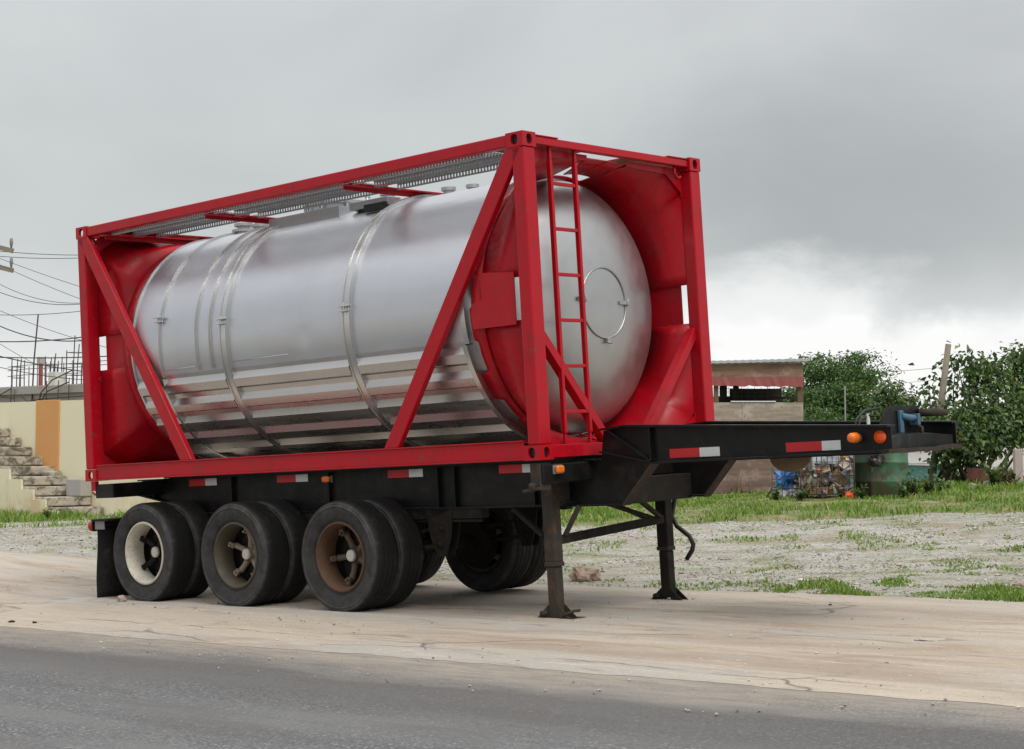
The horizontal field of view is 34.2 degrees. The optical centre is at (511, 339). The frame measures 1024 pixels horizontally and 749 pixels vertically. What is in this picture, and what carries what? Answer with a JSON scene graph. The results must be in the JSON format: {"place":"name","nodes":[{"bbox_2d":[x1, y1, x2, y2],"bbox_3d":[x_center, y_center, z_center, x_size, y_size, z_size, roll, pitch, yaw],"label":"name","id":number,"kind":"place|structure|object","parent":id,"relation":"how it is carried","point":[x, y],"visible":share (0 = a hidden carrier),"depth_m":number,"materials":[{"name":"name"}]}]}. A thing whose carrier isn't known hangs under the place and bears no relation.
{"place":"outdoors","nodes":[
{"label":"outdoors","id":0,"kind":"place"},
{"bbox_2d":[29,311,79,314],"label":"overhead cable","id":1,"kind":"object","parent":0,"point":[53,313],"visible":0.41,"depth_m":44.13,"materials":[{"name":"grey plastic"}]},
{"bbox_2d":[0,626,1023,748],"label":"road","id":2,"kind":"structure","parent":0,"point":[67,690],"depth_m":8.87,"materials":[{"name":"grey asphalt"}]},
{"bbox_2d":[0,546,1023,718],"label":"grit","id":3,"kind":"object","parent":2,"relation":"on","point":[716,713],"visible":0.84,"depth_m":11.52,"materials":[{"name":"stone"}]},
{"bbox_2d":[0,551,1023,706],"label":"concrete apron","id":4,"kind":"object","parent":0,"point":[966,662],"visible":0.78,"depth_m":12.39,"materials":[{"name":"beige concrete"}]},
{"bbox_2d":[117,595,126,601],"bbox_3d":[-3.817,2.546,16.277,0.098,0.082,0.085,0,-4,0],"label":"stone","id":5,"kind":"object","parent":4,"relation":"on","point":[122,598],"visible":0.98,"depth_m":16.25,"materials":[{"name":"stone"}]},
{"bbox_2d":[88,406,961,618],"bbox_3d":[-0.246,1.617,14.884,8.782,1.570,2.454,-6,-5,41],"label":"semi trailer","id":6,"kind":"object","parent":4,"relation":"on","point":[352,540],"visible":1,"depth_m":14.54,"materials":[{"name":"black paint"}]},
{"bbox_2d":[76,130,714,481],"bbox_3d":[-1.323,-0.097,15.880,6.058,2.617,2.438,-6,-5,41],"label":"tank container","id":7,"kind":"object","parent":6,"relation":"on","point":[532,310],"visible":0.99,"depth_m":14.68,"materials":[{"name":"metal"}]},
{"bbox_2d":[914,637,945,640],"bbox_3d":[2.777,1.990,11.025,0.216,0.023,0.126,0,-4,0],"label":"stone","id":8,"kind":"object","parent":4,"relation":"on","point":[929,639],"visible":1,"depth_m":11.00,"materials":[{"name":"stone"}]},
{"bbox_2d":[0,465,1023,601],"bbox_3d":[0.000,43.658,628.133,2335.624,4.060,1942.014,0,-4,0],"label":"ground","id":9,"kind":"structure","parent":0,"point":[638,577],"depth_m":19.40,"materials":[{"name":"grey gravel"}]},
{"bbox_2d":[0,238,13,272],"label":"utility pole","id":10,"kind":"object","parent":9,"relation":"on","point":[7,249],"visible":0.98,"depth_m":46.33,"materials":[{"name":"brown wood"}]},
{"bbox_2d":[0,251,59,254],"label":"overhead cable","id":11,"kind":"object","parent":10,"relation":"attached to","point":[33,253],"visible":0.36,"depth_m":48.36,"materials":[{"name":"grey plastic"}]},
{"bbox_2d":[0,284,63,302],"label":"overhead cable","id":12,"kind":"object","parent":10,"relation":"attached to","point":[33,297],"visible":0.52,"depth_m":45.44,"materials":[{"name":"grey plastic"}]},
{"bbox_2d":[0,256,72,258],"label":"overhead cable","id":13,"kind":"object","parent":10,"relation":"attached to","point":[40,258],"visible":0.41,"depth_m":48.68,"materials":[{"name":"grey plastic"}]},
{"bbox_2d":[0,258,76,285],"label":"overhead cable","id":14,"kind":"object","parent":10,"relation":"attached to","point":[35,271],"visible":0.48,"depth_m":42.55,"materials":[{"name":"grey plastic"}]},
{"bbox_2d":[0,292,78,304],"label":"overhead cable","id":15,"kind":"object","parent":10,"relation":"attached to","point":[43,303],"visible":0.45,"depth_m":45.35,"materials":[{"name":"grey plastic"}]},
{"bbox_2d":[41,507,53,516],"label":"weed plant","id":16,"kind":"object","parent":9,"relation":"on","point":[46,512],"visible":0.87,"depth_m":29.66,"materials":[{"name":"green plant"}]},
{"bbox_2d":[0,428,102,516],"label":"concrete steps","id":17,"kind":"structure","parent":9,"relation":"on","point":[17,493],"depth_m":31.62,"materials":[{"name":"beige paint"}]},
{"bbox_2d":[66,479,91,496],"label":"concrete block","id":18,"kind":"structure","parent":17,"relation":"on","point":[79,487],"depth_m":31.45,"materials":[{"name":"white concrete"}]},
{"bbox_2d":[0,507,128,549],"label":"grass","id":19,"kind":"structure","parent":9,"relation":"on","point":[18,516],"depth_m":29.43,"materials":[{"name":"green plant"}]},
{"bbox_2d":[0,400,166,514],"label":"garden wall","id":20,"kind":"structure","parent":9,"relation":"on","point":[51,432],"depth_m":32.37,"materials":[{"name":"beige paint"}]},
{"bbox_2d":[0,314,199,457],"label":"unfinished building","id":21,"kind":"structure","parent":9,"relation":"on","point":[55,388],"depth_m":36.85,"materials":[{"name":"grey concrete"}]},
{"bbox_2d":[0,326,80,341],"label":"overhead cable","id":22,"kind":"object","parent":21,"relation":"attached to","point":[41,338],"visible":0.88,"depth_m":36.82,"materials":[{"name":"grey plastic"}]},
{"bbox_2d":[0,337,80,341],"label":"overhead cable","id":23,"kind":"object","parent":21,"relation":"attached to","point":[41,340],"visible":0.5,"depth_m":36.07,"materials":[{"name":"grey plastic"}]},
{"bbox_2d":[1,265,79,298],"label":"overhead cable","id":24,"kind":"object","parent":21,"relation":"attached to","point":[39,282],"visible":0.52,"depth_m":42.33,"materials":[{"name":"grey plastic"}]},
{"bbox_2d":[0,356,82,371],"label":"overhead cable","id":25,"kind":"object","parent":21,"relation":"attached to","point":[41,364],"visible":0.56,"depth_m":33.60,"materials":[{"name":"grey plastic"}]},
{"bbox_2d":[0,367,82,379],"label":"overhead cable","id":26,"kind":"object","parent":21,"relation":"attached to","point":[42,375],"visible":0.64,"depth_m":34.54,"materials":[{"name":"grey plastic"}]},
{"bbox_2d":[1,311,103,346],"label":"overhead cable","id":27,"kind":"object","parent":21,"relation":"attached to","point":[45,328],"visible":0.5,"depth_m":40.77,"materials":[{"name":"grey plastic"}]},
{"bbox_2d":[0,356,106,357],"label":"overhead cable","id":28,"kind":"object","parent":21,"relation":"attached to","point":[48,357],"visible":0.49,"depth_m":34.04,"materials":[{"name":"grey plastic"}]},
{"bbox_2d":[568,566,600,581],"bbox_3d":[0.756,2.409,17.009,0.303,0.174,0.294,-3,-5,43],"label":"rock","id":29,"kind":"object","parent":9,"relation":"on","point":[580,573],"visible":0.94,"depth_m":16.93,"materials":[{"name":"stone"}]},
{"bbox_2d":[442,516,1023,601],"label":"grass","id":30,"kind":"structure","parent":9,"relation":"on","point":[1006,594],"depth_m":15.88,"materials":[{"name":"green plant"}]},
{"bbox_2d":[786,583,795,587],"bbox_3d":[2.564,2.269,15.287,0.096,0.054,0.085,-3,-5,41],"label":"stone","id":31,"kind":"object","parent":9,"relation":"on","point":[789,584],"visible":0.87,"depth_m":15.26,"materials":[{"name":"stone"}]},
{"bbox_2d":[769,349,906,459],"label":"broad tree","id":32,"kind":"object","parent":9,"relation":"on","point":[819,398],"visible":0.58,"depth_m":53.32,"materials":[{"name":"green plant"}]},
{"bbox_2d":[855,455,870,495],"bbox_3d":[5.857,2.122,26.919,0.627,0.957,0.627,-3,-4,32],"label":"oil drum","id":33,"kind":"object","parent":9,"relation":"on","point":[862,472],"visible":0.16,"depth_m":26.72,"materials":[{"name":"green paint"}]},
{"bbox_2d":[870,453,908,496],"bbox_3d":[5.982,2.088,26.322,0.594,0.939,0.591,4,-6,-34],"label":"oil drum","id":34,"kind":"object","parent":9,"relation":"on","point":[889,473],"visible":0.48,"depth_m":26.08,"materials":[{"name":"green paint"}]},
{"bbox_2d":[867,454,884,467],"bbox_3d":[5.718,1.850,26.151,0.282,0.350,0.228,-1,-4,11],"label":"plastic bag","id":35,"kind":"object","parent":34,"relation":"hanging from","point":[877,460],"visible":0.73,"depth_m":26.06,"materials":[{"name":"black plastic"}]},
{"bbox_2d":[856,373,926,420],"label":"slender tree","id":36,"kind":"object","parent":9,"relation":"on","point":[896,395],"visible":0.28,"depth_m":49.77,"materials":[{"name":"green plant"}]},
{"bbox_2d":[849,452,962,482],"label":"teal house","id":37,"kind":"structure","parent":9,"relation":"on","point":[915,464],"depth_m":46.88,"materials":[{"name":"paint"}]},
{"bbox_2d":[922,446,1023,476],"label":"grey house","id":38,"kind":"structure","parent":9,"relation":"on","point":[997,462],"depth_m":52.60,"materials":[{"name":"concrete"}]},
{"bbox_2d":[978,470,989,484],"bbox_3d":[8.461,2.514,29.699,0.268,0.360,0.268,0,-4,0],"label":"rusty drum","id":39,"kind":"object","parent":9,"relation":"on","point":[981,476],"visible":0.32,"depth_m":29.61,"materials":[{"name":"brown metal"}]},
{"bbox_2d":[984,339,1023,448],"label":"tall tree","id":40,"kind":"object","parent":9,"relation":"on","point":[1012,356],"visible":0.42,"depth_m":33.92,"materials":[{"name":"green plant"}]},
{"bbox_2d":[998,469,1012,483],"bbox_3d":[8.708,2.481,29.300,0.350,0.360,0.350,0,-4,0],"label":"rusty drum","id":41,"kind":"object","parent":9,"relation":"on","point":[1006,475],"visible":0.05,"depth_m":29.15,"materials":[{"name":"brown metal"}]},
{"bbox_2d":[1010,580,1023,589],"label":"stone","id":42,"kind":"object","parent":9,"relation":"on","point":[1019,583],"visible":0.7,"depth_m":14.36,"materials":[{"name":"stone"}]},
{"bbox_2d":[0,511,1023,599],"bbox_3d":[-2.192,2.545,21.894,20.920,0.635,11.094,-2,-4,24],"label":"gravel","id":43,"kind":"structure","parent":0,"point":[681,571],"depth_m":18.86,"materials":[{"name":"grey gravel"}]},
{"bbox_2d":[0,0,1023,419],"label":"sky","id":44,"kind":"structure","parent":0,"point":[861,176],"materials":[{"name":"grey"}]},
{"bbox_2d":[560,477,1023,529],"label":"grass","id":45,"kind":"structure","parent":0,"point":[792,515],"depth_m":23.46,"materials":[{"name":"green plant"}]},
{"bbox_2d":[719,476,750,493],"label":"dry stalks","id":46,"kind":"object","parent":45,"relation":"on","point":[731,487],"visible":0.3,"depth_m":30.07,"materials":[{"name":"brown plant"}]},
{"bbox_2d":[711,358,809,493],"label":"wooden shed","id":47,"kind":"structure","parent":45,"relation":"on","point":[741,404],"depth_m":30.28,"materials":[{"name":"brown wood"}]},
{"bbox_2d":[770,485,780,499],"bbox_3d":[4.207,2.485,26.493,0.218,0.329,0.260,-2,-4,30],"label":"weed plant","id":48,"kind":"object","parent":45,"relation":"on","point":[776,495],"visible":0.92,"depth_m":26.48,"materials":[{"name":"green plant"}]},
{"bbox_2d":[774,489,788,496],"bbox_3d":[4.392,2.519,27.044,0.274,0.205,0.244,0,-4,0],"label":"plastic bag","id":49,"kind":"object","parent":45,"relation":"on","point":[785,493],"visible":0.4,"depth_m":26.97,"materials":[{"name":"white plastic"}]},
{"bbox_2d":[773,470,795,489],"bbox_3d":[4.477,2.274,27.101,0.452,0.392,0.362,0,-4,0],"label":"plastic bag","id":50,"kind":"object","parent":49,"relation":"on","point":[785,483],"visible":0.77,"depth_m":26.97,"materials":[{"name":"blue plastic"}]},
{"bbox_2d":[772,469,796,497],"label":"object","id":51,"kind":"object","parent":45,"relation":"on","point":[782,488],"visible":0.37,"depth_m":26.85,"materials":[{"name":"grey metal"}]},
{"bbox_2d":[788,485,797,496],"bbox_3d":[4.605,2.479,26.988,0.230,0.240,0.217,-1,-4,19],"label":"plastic bag","id":52,"kind":"object","parent":45,"relation":"on","point":[791,492],"visible":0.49,"depth_m":26.94,"materials":[{"name":"white plastic"}]},
{"bbox_2d":[792,486,806,500],"bbox_3d":[4.541,2.463,26.194,0.265,0.312,0.226,0,-4,0],"label":"weed plant","id":53,"kind":"object","parent":45,"relation":"on","point":[801,494],"visible":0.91,"depth_m":26.17,"materials":[{"name":"green plant"}]},
{"bbox_2d":[794,455,854,497],"bbox_3d":[5.020,2.244,26.808,0.875,0.894,0.750,0,-4,0],"label":"wire cage","id":54,"kind":"object","parent":45,"relation":"on","point":[800,475],"visible":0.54,"depth_m":26.45,"materials":[{"name":"grey metal"}]},
{"bbox_2d":[809,486,834,493],"bbox_3d":[4.953,2.415,26.549,0.400,0.100,0.100,-7,1,5],"label":"cardboard box","id":55,"kind":"object","parent":54,"relation":"in","point":[818,491],"visible":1,"depth_m":26.50,"materials":[{"name":"brown cardboard"}]},
{"bbox_2d":[794,456,852,497],"bbox_3d":[5.011,2.189,26.811,0.970,0.755,0.810,0,-4,0],"label":"rubbish","id":56,"kind":"object","parent":54,"relation":"in","point":[845,467],"visible":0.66,"depth_m":26.50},
{"bbox_2d":[812,456,839,463],"bbox_3d":[5.004,1.920,26.571,0.440,0.140,0.160,3,2,-6],"label":"foam box","id":57,"kind":"object","parent":54,"relation":"in","point":[835,459],"visible":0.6,"depth_m":26.50,"materials":[{"name":"white plastic"}]},
{"bbox_2d":[831,468,849,484],"bbox_3d":[5.235,2.200,26.553,0.260,0.180,0.100,31,5,-13],"label":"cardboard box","id":58,"kind":"object","parent":54,"relation":"in","point":[844,480],"visible":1,"depth_m":26.51,"materials":[{"name":"brown cardboard"}]},
{"bbox_2d":[844,386,845,420],"bbox_3d":[6.209,1.998,30.936,0.026,2.251,0.026,2,-4,-22],"label":"thin mast","id":59,"kind":"object","parent":45,"relation":"on","point":[845,402],"visible":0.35,"depth_m":30.98,"materials":[{"name":"grey metal"}]},
{"bbox_2d":[844,491,853,498],"bbox_3d":[5.346,2.490,26.392,0.171,0.144,0.125,0,-4,0],"label":"plastic bag","id":60,"kind":"object","parent":45,"relation":"on","point":[848,493],"visible":0.57,"depth_m":26.35,"materials":[{"name":"orange plastic"}]},
{"bbox_2d":[852,484,867,498],"bbox_3d":[5.379,2.393,25.683,0.276,0.328,0.259,-1,-4,18],"label":"weed plant","id":61,"kind":"object","parent":45,"relation":"on","point":[858,492],"visible":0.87,"depth_m":25.68,"materials":[{"name":"green plant"}]},
{"bbox_2d":[895,481,907,498],"bbox_3d":[5.973,2.344,25.500,0.240,0.369,0.263,0,-4,0],"label":"weed plant","id":62,"kind":"object","parent":45,"relation":"on","point":[903,491],"visible":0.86,"depth_m":25.47,"materials":[{"name":"green plant"}]},
{"bbox_2d":[904,469,928,495],"bbox_3d":[6.294,2.298,26.076,0.439,0.511,0.366,-3,-5,36],"label":"weed plant","id":63,"kind":"object","parent":45,"relation":"on","point":[912,487],"visible":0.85,"depth_m":26.07,"materials":[{"name":"green plant"}]},
{"bbox_2d":[919,471,937,494],"bbox_3d":[6.633,2.335,26.480,0.309,0.469,0.377,0,-4,0],"label":"weed plant","id":64,"kind":"object","parent":45,"relation":"on","point":[927,489],"visible":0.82,"depth_m":26.47,"materials":[{"name":"green plant"}]},
{"bbox_2d":[928,344,950,483],"bbox_3d":[8.160,1.729,31.855,0.570,3.283,0.135,0,-4,0],"label":"utility pole","id":65,"kind":"object","parent":45,"relation":"on","point":[944,378],"visible":0.42,"depth_m":31.87,"materials":[{"name":"grey wood"}]},
{"bbox_2d":[935,478,950,491],"bbox_3d":[6.964,2.400,26.710,0.380,0.353,0.314,0,-4,0],"label":"weed plant","id":66,"kind":"object","parent":45,"relation":"on","point":[941,485],"visible":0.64,"depth_m":26.68,"materials":[{"name":"green plant"}]},
{"bbox_2d":[898,341,1023,478],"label":"open sapling","id":67,"kind":"object","parent":45,"relation":"on","point":[969,372],"visible":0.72,"depth_m":32.31,"materials":[{"name":"green plant"}]},
{"bbox_2d":[918,367,1023,483],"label":"leafy bush","id":68,"kind":"object","parent":45,"relation":"on","point":[993,429],"visible":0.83,"depth_m":31.23,"materials":[{"name":"green plant"}]},
{"bbox_2d":[967,468,982,482],"bbox_3d":[8.389,2.533,30.099,0.288,0.380,0.288,0,-4,0],"label":"rusty drum","id":69,"kind":"object","parent":45,"relation":"on","point":[972,474],"visible":0.46,"depth_m":29.99,"materials":[{"name":"brown metal"}]},
{"bbox_2d":[977,459,1005,485],"bbox_3d":[8.033,2.293,27.678,0.378,0.625,0.681,2,-4,-29],"label":"weed plant","id":70,"kind":"object","parent":45,"relation":"on","point":[993,476],"visible":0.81,"depth_m":27.64,"materials":[{"name":"green plant"}]},
{"bbox_2d":[997,458,1022,484],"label":"weed plant","id":71,"kind":"object","parent":45,"relation":"on","point":[1009,477],"visible":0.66,"depth_m":27.81,"materials":[{"name":"green plant"}]},
{"bbox_2d":[1013,449,1022,482],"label":"concrete post","id":72,"kind":"object","parent":45,"relation":"on","point":[1017,461],"visible":0.51,"depth_m":28.52,"materials":[{"name":"beige concrete"}]}
]}

